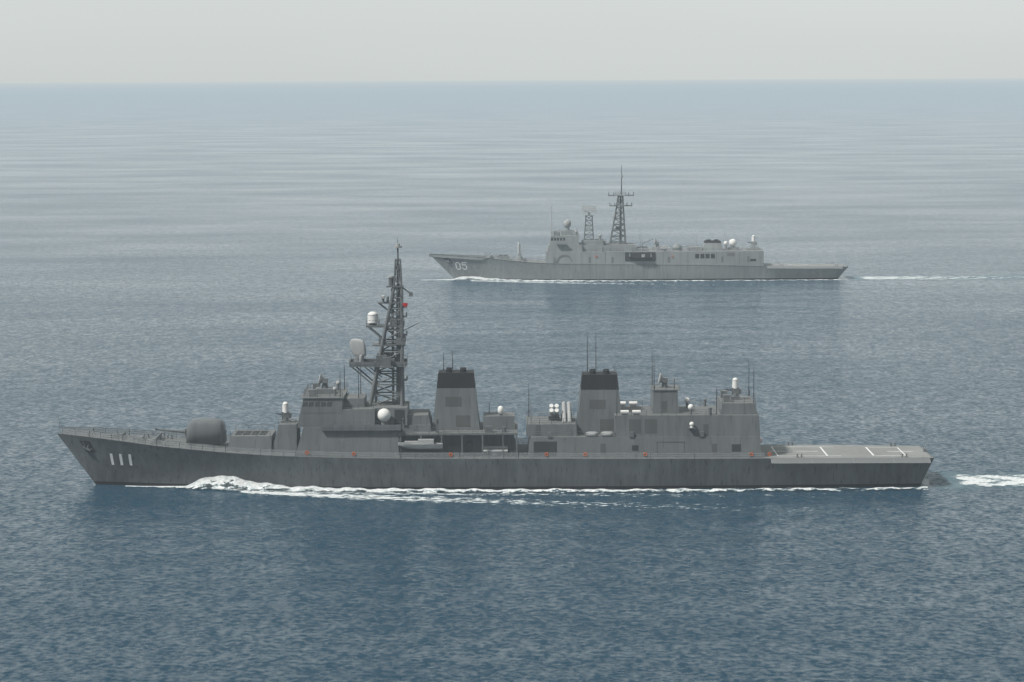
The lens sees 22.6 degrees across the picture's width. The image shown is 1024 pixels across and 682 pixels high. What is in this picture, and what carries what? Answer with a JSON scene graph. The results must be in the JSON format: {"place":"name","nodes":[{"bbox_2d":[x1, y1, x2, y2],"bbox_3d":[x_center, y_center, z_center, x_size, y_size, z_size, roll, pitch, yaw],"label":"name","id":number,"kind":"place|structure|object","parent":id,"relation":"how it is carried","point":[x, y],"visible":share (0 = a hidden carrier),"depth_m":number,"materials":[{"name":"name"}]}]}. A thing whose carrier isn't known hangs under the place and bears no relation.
{"place":"outdoors","nodes":[
{"label":"outdoors","id":0,"kind":"place"},
{"bbox_2d":[0,78,1023,681],"bbox_3d":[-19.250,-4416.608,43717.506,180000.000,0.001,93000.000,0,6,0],"label":"sea","id":1,"kind":"structure","parent":0,"point":[178,254],"depth_m":649.16,"materials":[{"name":"liquid"}]},
{"bbox_2d":[57,238,933,489],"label":"destroyer","id":2,"kind":"object","parent":1,"relation":"on","point":[607,438],"visible":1,"depth_m":437.46,"materials":[{"name":"grey metal"}]},
{"bbox_2d":[132,476,927,493],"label":"bow wave foam","id":3,"kind":"object","parent":1,"relation":"on","point":[220,482],"visible":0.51,"depth_m":435.39,"materials":[{"name":"liquid"}]},
{"bbox_2d":[199,474,1023,516],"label":"ship wake","id":4,"kind":"object","parent":1,"relation":"on","point":[1016,481],"visible":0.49,"depth_m":433.98,"materials":[{"name":"liquid"}]},
{"bbox_2d":[429,165,847,280],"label":"frigate","id":5,"kind":"object","parent":1,"relation":"on","point":[569,256],"visible":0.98,"depth_m":886.58,"materials":[{"name":"grey metal"}]},
{"bbox_2d":[439,276,845,281],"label":"bow wave foam","id":6,"kind":"object","parent":1,"relation":"on","point":[472,278],"visible":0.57,"depth_m":885.57,"materials":[{"name":"liquid"}]},
{"bbox_2d":[474,275,1018,283],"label":"ship wake","id":7,"kind":"object","parent":1,"relation":"on","point":[888,277],"visible":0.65,"depth_m":889.70,"materials":[{"name":"liquid"}]},
{"bbox_2d":[0,0,1023,81],"label":"sky","id":8,"kind":"structure","parent":0,"point":[41,40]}
]}

